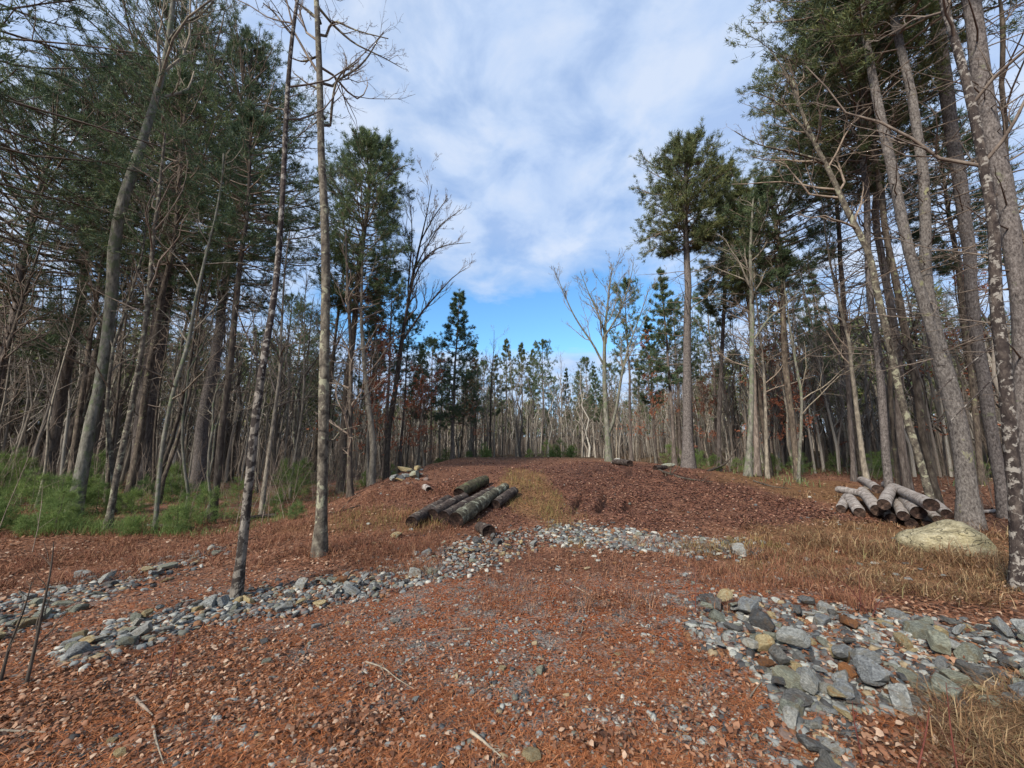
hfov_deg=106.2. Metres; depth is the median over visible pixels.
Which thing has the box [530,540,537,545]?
stone
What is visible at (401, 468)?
boulder
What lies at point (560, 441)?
pine seedling
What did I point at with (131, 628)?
stone
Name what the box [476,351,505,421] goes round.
bare tree
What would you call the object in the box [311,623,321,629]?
stone
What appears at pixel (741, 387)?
bare tree
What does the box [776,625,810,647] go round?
stone
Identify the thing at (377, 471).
undergrowth
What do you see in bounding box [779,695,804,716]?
stone
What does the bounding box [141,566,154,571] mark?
stone
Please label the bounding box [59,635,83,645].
stone
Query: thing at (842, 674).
stone
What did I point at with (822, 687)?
stone
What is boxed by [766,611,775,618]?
stone
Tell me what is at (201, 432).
pine tree
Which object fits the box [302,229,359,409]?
bare tree
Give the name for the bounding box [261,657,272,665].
stone
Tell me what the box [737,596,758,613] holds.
stone
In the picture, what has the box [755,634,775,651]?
stone
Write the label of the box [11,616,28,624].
stone
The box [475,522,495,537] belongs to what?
log
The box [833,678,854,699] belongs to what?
stone
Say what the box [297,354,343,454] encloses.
pine tree
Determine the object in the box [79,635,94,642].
stone
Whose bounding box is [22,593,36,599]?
stone
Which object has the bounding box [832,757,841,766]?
stone
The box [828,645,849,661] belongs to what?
stone
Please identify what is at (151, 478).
pine seedling
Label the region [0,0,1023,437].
sky
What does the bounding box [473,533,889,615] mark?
brown weeds
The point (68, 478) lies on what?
pine seedling
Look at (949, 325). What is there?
bare tree
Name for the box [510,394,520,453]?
bare tree
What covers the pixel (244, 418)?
bare tree
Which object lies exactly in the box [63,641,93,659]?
stone
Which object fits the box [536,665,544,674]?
stone
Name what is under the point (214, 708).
curled leaves
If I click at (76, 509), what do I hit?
pine seedling
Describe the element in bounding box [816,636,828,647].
stone
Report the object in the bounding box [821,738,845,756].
stone
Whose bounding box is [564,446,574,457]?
pine seedling
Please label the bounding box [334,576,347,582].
stone
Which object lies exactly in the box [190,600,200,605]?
stone
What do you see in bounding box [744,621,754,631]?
stone
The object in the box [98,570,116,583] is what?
stone
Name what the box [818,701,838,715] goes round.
stone
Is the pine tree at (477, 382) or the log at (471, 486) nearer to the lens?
the log at (471, 486)
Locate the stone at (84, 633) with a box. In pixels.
[72,630,88,637]
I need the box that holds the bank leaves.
[680,588,1023,767]
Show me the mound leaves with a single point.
(739, 516)
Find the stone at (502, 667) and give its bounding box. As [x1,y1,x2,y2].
[498,665,506,670]
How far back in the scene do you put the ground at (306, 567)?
4.71 m
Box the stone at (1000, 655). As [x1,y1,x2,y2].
[996,652,1011,668]
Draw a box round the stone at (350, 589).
[341,584,359,596]
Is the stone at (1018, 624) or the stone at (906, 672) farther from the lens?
the stone at (1018, 624)
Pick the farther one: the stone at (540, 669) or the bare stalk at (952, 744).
the stone at (540, 669)
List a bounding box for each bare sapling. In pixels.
[0,575,35,681]
[24,541,92,683]
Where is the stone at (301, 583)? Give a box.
[294,577,307,588]
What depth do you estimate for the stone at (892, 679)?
2.53 m
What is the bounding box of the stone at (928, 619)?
[919,616,933,623]
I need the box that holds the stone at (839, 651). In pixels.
[831,644,847,657]
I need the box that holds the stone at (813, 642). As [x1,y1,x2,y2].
[810,638,816,645]
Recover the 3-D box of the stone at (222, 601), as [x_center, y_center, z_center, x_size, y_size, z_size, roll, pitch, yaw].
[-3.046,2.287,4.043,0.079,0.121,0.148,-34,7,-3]
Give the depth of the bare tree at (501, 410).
36.77 m
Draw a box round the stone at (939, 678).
[931,672,962,699]
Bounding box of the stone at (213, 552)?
[211,550,223,555]
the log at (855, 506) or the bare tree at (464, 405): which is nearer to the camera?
the log at (855, 506)
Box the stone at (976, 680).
[974,677,983,684]
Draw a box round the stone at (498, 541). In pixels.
[492,538,501,544]
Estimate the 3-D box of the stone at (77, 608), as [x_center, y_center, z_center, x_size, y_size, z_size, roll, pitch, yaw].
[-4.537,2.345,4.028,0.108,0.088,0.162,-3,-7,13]
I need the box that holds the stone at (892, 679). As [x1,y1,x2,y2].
[889,676,907,688]
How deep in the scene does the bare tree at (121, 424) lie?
28.97 m
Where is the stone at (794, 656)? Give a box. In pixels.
[792,653,806,661]
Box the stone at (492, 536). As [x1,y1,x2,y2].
[490,533,494,540]
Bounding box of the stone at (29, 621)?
[16,617,38,628]
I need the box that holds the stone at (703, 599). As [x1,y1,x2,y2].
[700,593,716,602]
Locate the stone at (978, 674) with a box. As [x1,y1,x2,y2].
[962,670,987,683]
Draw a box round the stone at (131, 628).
[120,626,137,631]
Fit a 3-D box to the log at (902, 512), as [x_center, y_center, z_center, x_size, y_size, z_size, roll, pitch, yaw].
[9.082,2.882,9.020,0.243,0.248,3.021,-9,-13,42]
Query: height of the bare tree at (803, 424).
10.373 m
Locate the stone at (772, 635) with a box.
[763,631,775,639]
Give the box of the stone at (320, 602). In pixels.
[312,600,326,604]
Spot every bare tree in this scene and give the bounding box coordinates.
[0,174,84,375]
[0,221,45,338]
[0,223,59,408]
[0,256,59,428]
[0,348,27,422]
[3,302,40,461]
[4,324,51,465]
[13,260,105,508]
[17,148,143,481]
[36,264,102,386]
[42,171,197,512]
[43,349,78,432]
[53,266,158,498]
[61,261,144,475]
[63,0,253,516]
[82,258,152,432]
[85,68,198,528]
[92,294,169,482]
[95,216,174,501]
[114,113,296,528]
[116,374,133,458]
[130,252,190,494]
[138,239,248,505]
[152,180,241,498]
[155,347,207,488]
[158,351,192,430]
[160,208,240,503]
[168,289,240,476]
[170,367,202,487]
[186,262,255,480]
[190,294,260,491]
[200,268,282,513]
[221,288,306,492]
[227,0,403,597]
[231,201,319,514]
[231,318,275,464]
[239,369,252,469]
[252,0,414,557]
[262,343,288,454]
[271,293,332,489]
[271,312,318,472]
[285,237,339,498]
[295,370,317,472]
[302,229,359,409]
[307,310,356,481]
[309,194,376,419]
[309,328,353,474]
[315,233,387,497]
[330,237,407,486]
[337,325,387,479]
[342,358,369,450]
[343,329,365,468]
[354,297,411,483]
[363,364,387,461]
[374,376,391,466]
[382,153,475,479]
[384,350,404,475]
[394,397,401,459]
[399,374,417,465]
[400,379,411,466]
[408,405,429,457]
[418,367,435,464]
[424,408,434,459]
[428,361,451,460]
[453,336,475,457]
[455,374,462,454]
[469,347,490,456]
[476,325,507,456]
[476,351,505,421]
[477,375,489,447]
[479,369,493,434]
[494,373,508,456]
[496,339,523,456]
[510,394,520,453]
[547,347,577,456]
[548,377,559,449]
[551,250,666,461]
[566,377,584,451]
[572,365,588,412]
[579,384,589,446]
[582,379,593,455]
[598,378,618,455]
[606,346,621,442]
[607,364,635,457]
[617,386,623,453]
[624,384,641,460]
[627,374,643,460]
[636,390,650,462]
[648,389,665,447]
[653,375,666,457]
[659,350,694,430]
[668,348,681,457]
[674,314,717,455]
[676,322,700,452]
[692,366,699,440]
[693,342,713,452]
[696,198,773,475]
[698,342,725,452]
[698,354,736,443]
[703,168,798,476]
[706,333,741,471]
[716,235,815,478]
[718,322,743,447]
[722,37,938,513]
[723,350,760,461]
[741,276,819,463]
[759,249,873,482]
[759,334,823,472]
[777,295,832,465]
[780,3,991,504]
[782,179,911,488]
[786,252,870,470]
[787,0,1023,592]
[789,268,841,462]
[794,343,816,457]
[801,315,831,451]
[808,72,958,485]
[811,217,882,476]
[812,303,862,460]
[813,366,848,473]
[834,339,868,453]
[850,293,886,448]
[863,245,944,474]
[892,249,946,440]
[904,301,963,440]
[905,321,950,452]
[913,0,1023,266]
[934,277,988,461]
[943,241,991,475]
[943,247,1009,469]
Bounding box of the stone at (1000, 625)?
[988,616,1013,637]
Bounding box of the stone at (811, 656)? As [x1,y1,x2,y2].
[800,650,814,661]
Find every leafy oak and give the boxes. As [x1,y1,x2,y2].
[307,277,415,485]
[340,335,413,457]
[399,361,438,466]
[404,352,448,466]
[455,356,493,456]
[616,329,679,463]
[692,370,727,463]
[736,289,819,473]
[736,331,789,470]
[790,360,848,450]
[907,264,1000,435]
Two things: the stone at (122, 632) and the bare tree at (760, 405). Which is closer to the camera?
the stone at (122, 632)
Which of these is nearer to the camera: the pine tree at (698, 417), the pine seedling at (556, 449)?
the pine seedling at (556, 449)
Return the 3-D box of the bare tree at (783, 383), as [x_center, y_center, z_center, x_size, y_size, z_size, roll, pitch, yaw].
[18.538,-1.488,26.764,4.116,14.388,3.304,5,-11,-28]
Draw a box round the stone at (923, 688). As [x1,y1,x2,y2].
[913,685,925,694]
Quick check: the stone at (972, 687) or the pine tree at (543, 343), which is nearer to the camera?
the stone at (972, 687)
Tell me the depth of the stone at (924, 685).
2.52 m
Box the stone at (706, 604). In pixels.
[700,601,713,608]
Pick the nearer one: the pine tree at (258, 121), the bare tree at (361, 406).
the pine tree at (258, 121)
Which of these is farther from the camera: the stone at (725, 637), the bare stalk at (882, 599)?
the bare stalk at (882, 599)
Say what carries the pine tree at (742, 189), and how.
on the ground at (306, 567)
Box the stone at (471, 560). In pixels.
[469,558,476,562]
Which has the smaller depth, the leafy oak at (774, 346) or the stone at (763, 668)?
the stone at (763, 668)
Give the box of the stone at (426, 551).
[421,548,431,554]
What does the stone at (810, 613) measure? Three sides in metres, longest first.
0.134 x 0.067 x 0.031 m
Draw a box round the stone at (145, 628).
[131,622,152,636]
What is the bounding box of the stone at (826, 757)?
[819,748,836,767]
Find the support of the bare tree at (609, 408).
on the ground at (306, 567)
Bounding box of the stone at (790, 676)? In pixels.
[772,665,806,691]
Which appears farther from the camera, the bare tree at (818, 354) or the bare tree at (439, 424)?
the bare tree at (439, 424)
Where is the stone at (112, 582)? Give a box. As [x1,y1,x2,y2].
[103,580,117,585]
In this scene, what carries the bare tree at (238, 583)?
on the ground at (306, 567)
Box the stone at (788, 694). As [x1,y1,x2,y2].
[781,688,813,706]
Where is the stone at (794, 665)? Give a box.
[786,660,801,670]
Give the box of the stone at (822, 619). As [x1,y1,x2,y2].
[812,613,830,625]
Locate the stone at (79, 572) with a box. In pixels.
[73,570,91,578]
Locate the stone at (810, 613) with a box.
[801,611,814,615]
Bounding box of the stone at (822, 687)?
[818,681,833,693]
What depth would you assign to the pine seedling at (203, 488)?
9.56 m
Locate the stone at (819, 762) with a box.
[814,756,841,767]
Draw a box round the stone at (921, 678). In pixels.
[918,674,930,682]
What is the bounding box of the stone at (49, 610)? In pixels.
[32,607,52,619]
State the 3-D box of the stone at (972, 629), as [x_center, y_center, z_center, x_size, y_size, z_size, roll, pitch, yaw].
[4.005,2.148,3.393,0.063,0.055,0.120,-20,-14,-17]
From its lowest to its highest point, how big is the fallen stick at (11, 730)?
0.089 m
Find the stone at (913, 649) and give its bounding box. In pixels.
[903,648,918,651]
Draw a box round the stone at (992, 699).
[977,694,1012,713]
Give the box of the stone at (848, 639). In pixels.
[843,637,856,642]
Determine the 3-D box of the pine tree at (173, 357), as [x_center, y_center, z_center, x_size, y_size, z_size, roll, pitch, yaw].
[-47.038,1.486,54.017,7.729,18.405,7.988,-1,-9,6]
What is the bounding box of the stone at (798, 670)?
[796,667,816,675]
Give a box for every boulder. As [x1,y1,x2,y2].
[398,466,413,471]
[661,463,674,466]
[895,519,997,557]
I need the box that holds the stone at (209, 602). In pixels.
[198,596,216,608]
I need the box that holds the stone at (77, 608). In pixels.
[65,603,89,612]
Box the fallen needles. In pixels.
[0,453,1023,767]
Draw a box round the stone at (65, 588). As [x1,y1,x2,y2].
[57,586,68,592]
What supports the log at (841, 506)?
on the ground at (306, 567)
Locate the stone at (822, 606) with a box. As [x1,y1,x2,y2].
[816,600,835,614]
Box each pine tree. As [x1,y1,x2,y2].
[0,0,260,366]
[0,0,319,491]
[0,20,201,484]
[0,34,162,425]
[2,42,209,485]
[2,284,67,438]
[2,321,82,467]
[25,326,116,444]
[58,251,180,475]
[64,25,289,507]
[66,302,126,423]
[74,0,352,491]
[121,266,245,471]
[150,93,314,523]
[163,332,205,422]
[236,287,331,450]
[259,294,333,469]
[289,122,419,494]
[293,310,357,471]
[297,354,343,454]
[309,353,342,458]
[339,268,421,477]
[341,301,401,460]
[390,312,434,472]
[399,336,448,464]
[401,341,436,465]
[425,288,487,459]
[433,366,461,460]
[456,370,479,455]
[460,342,488,456]
[462,360,493,449]
[484,354,506,455]
[493,338,517,454]
[507,342,532,455]
[521,348,541,449]
[525,339,565,454]
[538,376,559,444]
[557,368,575,440]
[566,356,599,456]
[572,371,585,446]
[586,365,603,457]
[595,362,619,455]
[599,276,660,460]
[625,115,746,467]
[625,358,654,457]
[628,315,674,462]
[640,266,692,465]
[653,293,707,458]
[680,286,748,460]
[690,158,775,470]
[692,378,711,449]
[701,178,805,475]
[706,161,861,479]
[724,0,1006,487]
[727,0,1023,530]
[728,6,931,481]
[742,253,815,464]
[745,0,986,490]
[778,0,1023,518]
[786,0,1023,496]
[791,271,861,462]
[795,318,867,431]
[857,330,916,410]
[884,97,1023,484]
[884,278,969,427]
[923,332,969,411]
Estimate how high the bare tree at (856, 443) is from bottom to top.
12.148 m
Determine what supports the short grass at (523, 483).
on the ground at (306, 567)
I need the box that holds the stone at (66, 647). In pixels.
[64,641,80,650]
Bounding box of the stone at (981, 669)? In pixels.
[975,666,998,678]
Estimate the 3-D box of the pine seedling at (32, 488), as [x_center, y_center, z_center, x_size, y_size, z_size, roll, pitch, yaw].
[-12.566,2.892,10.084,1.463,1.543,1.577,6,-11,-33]
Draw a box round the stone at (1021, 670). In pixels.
[1019,668,1023,676]
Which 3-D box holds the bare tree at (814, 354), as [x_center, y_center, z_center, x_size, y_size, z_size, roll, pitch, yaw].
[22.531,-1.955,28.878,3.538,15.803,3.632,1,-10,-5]
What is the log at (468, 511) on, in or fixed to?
on the ground at (306, 567)
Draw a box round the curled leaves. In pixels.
[0,630,465,767]
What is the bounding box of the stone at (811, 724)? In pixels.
[804,719,822,728]
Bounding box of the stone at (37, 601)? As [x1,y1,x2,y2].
[29,598,51,605]
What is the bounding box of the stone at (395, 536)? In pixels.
[390,532,401,538]
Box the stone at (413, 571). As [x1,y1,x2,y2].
[408,567,421,576]
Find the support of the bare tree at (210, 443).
on the ground at (306, 567)
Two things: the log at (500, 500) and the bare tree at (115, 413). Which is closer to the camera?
the log at (500, 500)
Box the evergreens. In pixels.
[0,274,1011,445]
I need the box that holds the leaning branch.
[706,439,745,471]
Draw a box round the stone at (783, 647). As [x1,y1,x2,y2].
[768,645,788,650]
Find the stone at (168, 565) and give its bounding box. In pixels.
[157,562,177,569]
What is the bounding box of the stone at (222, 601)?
[216,594,229,606]
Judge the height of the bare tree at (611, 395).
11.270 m
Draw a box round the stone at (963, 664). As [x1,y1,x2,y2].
[954,659,978,671]
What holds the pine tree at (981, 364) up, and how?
on the ground at (306, 567)
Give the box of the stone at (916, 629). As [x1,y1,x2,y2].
[903,620,938,639]
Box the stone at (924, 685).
[910,680,943,700]
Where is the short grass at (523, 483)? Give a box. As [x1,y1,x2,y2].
[330,467,786,550]
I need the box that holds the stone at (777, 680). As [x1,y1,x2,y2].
[771,676,785,685]
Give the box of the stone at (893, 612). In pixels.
[885,608,906,617]
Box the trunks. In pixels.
[1,297,987,476]
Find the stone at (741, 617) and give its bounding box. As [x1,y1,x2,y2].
[737,614,748,621]
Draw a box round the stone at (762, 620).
[748,608,774,631]
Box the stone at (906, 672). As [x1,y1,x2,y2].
[897,667,918,681]
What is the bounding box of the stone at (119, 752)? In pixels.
[113,747,125,758]
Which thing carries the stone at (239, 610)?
on the ground at (306, 567)
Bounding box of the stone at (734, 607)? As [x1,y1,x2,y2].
[730,605,737,609]
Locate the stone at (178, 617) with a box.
[171,612,185,623]
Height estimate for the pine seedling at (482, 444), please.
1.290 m
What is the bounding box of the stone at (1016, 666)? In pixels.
[1008,661,1020,669]
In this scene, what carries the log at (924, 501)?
on the log at (916, 510)
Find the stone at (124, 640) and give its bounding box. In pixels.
[116,636,138,644]
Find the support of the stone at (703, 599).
on the ground at (306, 567)
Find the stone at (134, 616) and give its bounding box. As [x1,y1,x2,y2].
[130,612,145,621]
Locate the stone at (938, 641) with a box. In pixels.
[926,630,950,655]
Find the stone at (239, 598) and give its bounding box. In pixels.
[232,596,242,602]
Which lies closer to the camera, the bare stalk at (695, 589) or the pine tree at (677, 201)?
the bare stalk at (695, 589)
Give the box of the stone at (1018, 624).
[1010,618,1023,634]
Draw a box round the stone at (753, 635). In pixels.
[750,632,761,639]
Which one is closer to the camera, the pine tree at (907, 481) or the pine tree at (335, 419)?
the pine tree at (907, 481)
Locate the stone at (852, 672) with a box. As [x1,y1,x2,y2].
[838,662,858,678]
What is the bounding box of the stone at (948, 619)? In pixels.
[939,615,962,623]
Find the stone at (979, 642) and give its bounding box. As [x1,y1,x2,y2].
[971,639,990,645]
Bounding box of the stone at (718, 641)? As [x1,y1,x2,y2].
[715,637,724,646]
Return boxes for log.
[146,524,196,529]
[250,513,275,518]
[405,495,451,527]
[422,484,431,491]
[427,493,468,520]
[438,486,494,524]
[449,483,508,527]
[453,475,488,495]
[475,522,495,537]
[491,487,518,508]
[611,459,632,466]
[653,465,667,469]
[835,486,860,496]
[836,493,847,512]
[843,493,865,517]
[857,477,882,492]
[858,487,884,515]
[877,484,895,509]
[881,481,939,510]
[881,509,897,522]
[891,506,918,527]
[892,497,909,520]
[895,494,927,518]
[916,516,932,525]
[923,508,943,521]
[934,499,953,517]
[984,509,995,513]
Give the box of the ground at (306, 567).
[0,431,1023,767]
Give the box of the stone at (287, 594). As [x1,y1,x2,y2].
[284,592,291,597]
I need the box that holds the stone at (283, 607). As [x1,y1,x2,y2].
[275,601,292,612]
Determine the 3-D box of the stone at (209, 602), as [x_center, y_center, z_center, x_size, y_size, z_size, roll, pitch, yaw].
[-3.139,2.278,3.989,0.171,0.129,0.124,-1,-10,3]
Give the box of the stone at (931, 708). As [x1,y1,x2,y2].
[922,705,948,716]
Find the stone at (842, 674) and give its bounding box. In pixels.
[831,669,847,681]
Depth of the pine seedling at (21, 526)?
8.44 m
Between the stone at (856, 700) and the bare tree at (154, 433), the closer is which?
the stone at (856, 700)
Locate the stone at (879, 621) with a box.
[869,617,892,624]
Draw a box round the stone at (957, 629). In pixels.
[952,624,965,634]
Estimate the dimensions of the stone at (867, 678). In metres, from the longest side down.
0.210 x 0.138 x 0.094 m
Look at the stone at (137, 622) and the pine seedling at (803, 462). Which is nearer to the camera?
the stone at (137, 622)
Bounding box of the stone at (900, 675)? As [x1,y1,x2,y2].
[896,672,907,680]
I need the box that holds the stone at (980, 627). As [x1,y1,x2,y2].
[972,625,985,630]
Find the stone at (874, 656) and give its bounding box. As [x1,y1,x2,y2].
[850,648,880,663]
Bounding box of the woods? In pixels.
[0,229,1011,489]
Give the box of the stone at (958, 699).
[935,698,970,710]
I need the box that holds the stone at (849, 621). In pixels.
[838,614,860,628]
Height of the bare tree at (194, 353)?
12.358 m
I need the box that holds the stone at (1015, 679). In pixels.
[1009,677,1022,691]
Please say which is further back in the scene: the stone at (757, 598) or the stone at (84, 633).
the stone at (757, 598)
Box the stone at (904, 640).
[893,632,913,648]
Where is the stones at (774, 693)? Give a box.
[0,467,1023,767]
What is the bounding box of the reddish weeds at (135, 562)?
[0,482,469,589]
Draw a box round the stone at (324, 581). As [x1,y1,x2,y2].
[320,578,328,584]
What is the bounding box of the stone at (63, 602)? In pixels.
[51,600,74,605]
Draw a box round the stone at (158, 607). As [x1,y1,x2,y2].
[155,604,164,609]
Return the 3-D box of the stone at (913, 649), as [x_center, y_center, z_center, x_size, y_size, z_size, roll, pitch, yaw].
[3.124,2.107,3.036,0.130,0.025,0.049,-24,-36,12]
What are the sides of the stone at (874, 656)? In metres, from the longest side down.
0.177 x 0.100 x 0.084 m
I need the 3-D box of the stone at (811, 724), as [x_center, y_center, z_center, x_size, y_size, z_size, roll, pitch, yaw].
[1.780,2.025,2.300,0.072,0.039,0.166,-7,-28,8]
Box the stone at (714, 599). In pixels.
[708,596,721,610]
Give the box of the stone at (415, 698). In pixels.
[412,696,419,702]
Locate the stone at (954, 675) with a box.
[939,669,972,685]
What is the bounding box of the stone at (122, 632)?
[117,630,127,635]
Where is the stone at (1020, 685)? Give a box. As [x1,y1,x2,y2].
[1006,680,1023,697]
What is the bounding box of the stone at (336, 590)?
[332,587,340,593]
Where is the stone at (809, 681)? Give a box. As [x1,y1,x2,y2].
[800,666,818,694]
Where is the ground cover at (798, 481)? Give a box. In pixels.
[722,452,1002,486]
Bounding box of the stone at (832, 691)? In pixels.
[827,685,845,697]
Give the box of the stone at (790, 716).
[782,705,798,729]
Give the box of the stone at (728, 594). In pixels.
[717,588,732,601]
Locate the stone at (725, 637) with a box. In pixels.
[722,633,728,640]
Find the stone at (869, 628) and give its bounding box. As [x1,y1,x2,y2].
[863,624,874,632]
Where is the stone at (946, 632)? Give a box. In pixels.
[934,628,948,636]
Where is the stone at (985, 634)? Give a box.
[972,632,994,636]
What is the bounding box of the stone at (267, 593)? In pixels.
[261,591,272,596]
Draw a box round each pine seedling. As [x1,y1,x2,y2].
[0,443,43,494]
[0,452,51,494]
[0,462,20,496]
[0,493,14,531]
[1,468,62,517]
[2,474,45,504]
[3,512,24,528]
[10,507,43,537]
[14,472,94,527]
[21,483,86,536]
[27,482,56,499]
[43,493,81,518]
[47,473,71,499]
[47,474,104,511]
[51,502,85,525]
[53,469,71,497]
[56,479,99,513]
[60,448,124,490]
[84,478,119,514]
[86,470,110,508]
[87,486,104,502]
[98,489,132,510]
[116,486,148,514]
[117,475,169,511]
[117,512,144,537]
[145,464,171,492]
[151,497,194,533]
[153,461,195,494]
[163,469,189,502]
[169,488,207,521]
[176,499,194,515]
[180,482,232,525]
[195,478,212,492]
[221,476,255,505]
[260,456,309,499]
[261,494,287,515]
[283,456,316,493]
[286,498,308,519]
[359,471,365,485]
[437,447,455,462]
[476,443,490,456]
[479,448,487,456]
[526,448,533,456]
[536,439,554,456]
[549,438,570,456]
[554,446,563,456]
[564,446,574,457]
[568,445,580,457]
[659,444,681,463]
[695,448,710,468]
[696,453,706,468]
[706,453,723,469]
[728,458,743,472]
[740,447,763,472]
[761,454,783,473]
[784,448,817,474]
[825,451,849,471]
[856,452,881,476]
[867,449,900,479]
[946,451,990,475]
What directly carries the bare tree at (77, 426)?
on the ground at (306, 567)
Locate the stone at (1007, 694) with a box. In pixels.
[1000,692,1023,702]
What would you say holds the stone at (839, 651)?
on the stone at (847, 659)
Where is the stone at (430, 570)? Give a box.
[426,567,436,573]
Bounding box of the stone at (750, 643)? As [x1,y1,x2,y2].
[742,637,758,648]
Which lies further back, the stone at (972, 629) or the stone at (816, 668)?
the stone at (972, 629)
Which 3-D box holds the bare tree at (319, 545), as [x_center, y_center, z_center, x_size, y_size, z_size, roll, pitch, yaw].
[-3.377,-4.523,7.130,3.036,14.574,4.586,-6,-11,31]
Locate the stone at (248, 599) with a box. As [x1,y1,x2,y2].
[242,595,254,603]
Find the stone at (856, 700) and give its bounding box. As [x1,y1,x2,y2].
[845,682,860,703]
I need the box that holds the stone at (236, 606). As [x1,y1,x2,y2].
[231,602,241,609]
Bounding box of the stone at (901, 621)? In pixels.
[898,619,907,626]
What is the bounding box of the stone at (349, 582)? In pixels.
[343,581,354,585]
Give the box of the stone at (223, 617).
[220,614,228,620]
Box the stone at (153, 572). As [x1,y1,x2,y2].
[148,570,164,573]
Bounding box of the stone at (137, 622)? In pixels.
[132,618,143,625]
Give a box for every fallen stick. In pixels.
[0,729,46,737]
[129,695,152,715]
[151,725,180,763]
[200,533,261,556]
[365,660,419,688]
[469,729,504,758]
[658,459,711,482]
[745,681,761,697]
[753,480,791,488]
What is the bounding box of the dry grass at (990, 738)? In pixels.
[671,488,1023,767]
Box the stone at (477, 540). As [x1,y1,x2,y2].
[472,537,482,542]
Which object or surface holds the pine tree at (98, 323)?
on the ground at (306, 567)
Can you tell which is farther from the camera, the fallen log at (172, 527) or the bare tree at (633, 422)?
the bare tree at (633, 422)
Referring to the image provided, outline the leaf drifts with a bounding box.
[0,587,984,767]
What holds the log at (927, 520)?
on the ground at (306, 567)
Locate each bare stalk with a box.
[169,640,178,682]
[692,566,702,612]
[817,555,868,614]
[851,563,863,610]
[852,702,863,761]
[871,591,911,615]
[910,707,939,767]
[929,684,969,767]
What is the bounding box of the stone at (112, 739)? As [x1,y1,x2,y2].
[106,737,118,743]
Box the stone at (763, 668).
[754,665,768,671]
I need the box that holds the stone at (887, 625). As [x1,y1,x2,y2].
[882,622,898,628]
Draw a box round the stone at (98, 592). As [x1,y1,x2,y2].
[93,591,108,593]
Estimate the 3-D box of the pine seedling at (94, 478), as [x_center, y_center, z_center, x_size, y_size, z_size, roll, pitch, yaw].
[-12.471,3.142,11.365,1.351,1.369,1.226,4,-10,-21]
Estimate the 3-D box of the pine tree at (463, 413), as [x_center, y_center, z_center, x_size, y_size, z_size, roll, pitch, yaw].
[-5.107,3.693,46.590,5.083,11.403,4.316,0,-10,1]
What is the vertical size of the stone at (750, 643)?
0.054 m
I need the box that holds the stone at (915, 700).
[910,694,930,712]
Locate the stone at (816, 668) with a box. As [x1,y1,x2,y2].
[812,666,827,671]
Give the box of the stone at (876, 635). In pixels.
[870,631,880,642]
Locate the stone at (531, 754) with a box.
[522,746,540,762]
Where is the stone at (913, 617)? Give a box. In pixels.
[911,615,933,626]
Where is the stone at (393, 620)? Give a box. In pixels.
[390,618,399,622]
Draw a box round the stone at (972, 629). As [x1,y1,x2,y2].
[963,623,974,631]
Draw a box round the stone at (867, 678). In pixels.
[856,664,885,685]
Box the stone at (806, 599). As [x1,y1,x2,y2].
[797,595,815,603]
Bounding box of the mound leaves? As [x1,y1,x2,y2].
[335,459,900,547]
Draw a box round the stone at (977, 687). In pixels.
[973,684,988,691]
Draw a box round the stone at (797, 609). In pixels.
[793,604,801,613]
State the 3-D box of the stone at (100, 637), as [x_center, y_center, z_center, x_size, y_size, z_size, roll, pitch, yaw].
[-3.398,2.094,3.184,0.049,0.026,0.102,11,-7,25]
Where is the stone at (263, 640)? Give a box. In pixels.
[260,637,267,644]
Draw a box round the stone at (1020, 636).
[1017,634,1023,640]
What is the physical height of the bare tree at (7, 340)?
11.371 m
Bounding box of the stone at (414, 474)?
[409,470,418,477]
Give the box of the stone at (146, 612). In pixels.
[141,608,153,616]
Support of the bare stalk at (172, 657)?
on the ground at (306, 567)
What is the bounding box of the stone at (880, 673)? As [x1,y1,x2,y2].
[852,655,893,682]
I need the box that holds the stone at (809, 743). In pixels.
[796,733,830,752]
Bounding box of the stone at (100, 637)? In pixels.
[93,634,109,640]
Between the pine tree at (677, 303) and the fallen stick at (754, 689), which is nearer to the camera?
the fallen stick at (754, 689)
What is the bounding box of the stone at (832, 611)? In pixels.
[827,609,837,614]
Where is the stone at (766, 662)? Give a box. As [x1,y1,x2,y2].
[757,658,774,666]
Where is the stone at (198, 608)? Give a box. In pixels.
[191,605,203,611]
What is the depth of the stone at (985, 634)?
3.24 m
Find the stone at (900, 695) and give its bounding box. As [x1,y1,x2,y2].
[887,683,914,715]
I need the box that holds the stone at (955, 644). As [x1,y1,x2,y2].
[949,638,960,648]
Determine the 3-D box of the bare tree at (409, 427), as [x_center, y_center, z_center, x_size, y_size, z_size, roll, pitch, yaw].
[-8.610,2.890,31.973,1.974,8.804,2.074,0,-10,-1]
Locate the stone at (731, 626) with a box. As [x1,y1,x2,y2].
[723,621,741,630]
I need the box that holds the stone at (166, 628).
[157,626,173,630]
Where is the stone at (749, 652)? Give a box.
[745,649,754,658]
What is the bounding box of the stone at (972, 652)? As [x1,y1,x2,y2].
[953,642,983,663]
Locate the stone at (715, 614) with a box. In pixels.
[708,608,725,621]
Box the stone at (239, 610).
[230,607,243,613]
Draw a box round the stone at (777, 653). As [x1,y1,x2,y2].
[768,644,789,664]
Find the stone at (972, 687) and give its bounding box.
[960,683,981,693]
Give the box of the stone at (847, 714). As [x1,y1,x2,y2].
[833,705,852,720]
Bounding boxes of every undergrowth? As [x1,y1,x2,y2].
[0,413,1002,550]
[0,471,365,536]
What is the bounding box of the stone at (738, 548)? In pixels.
[731,543,745,554]
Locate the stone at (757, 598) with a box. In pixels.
[751,596,761,602]
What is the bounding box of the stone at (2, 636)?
[0,631,6,638]
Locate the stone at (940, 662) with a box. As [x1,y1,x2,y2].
[934,656,951,668]
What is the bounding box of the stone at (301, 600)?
[295,597,305,604]

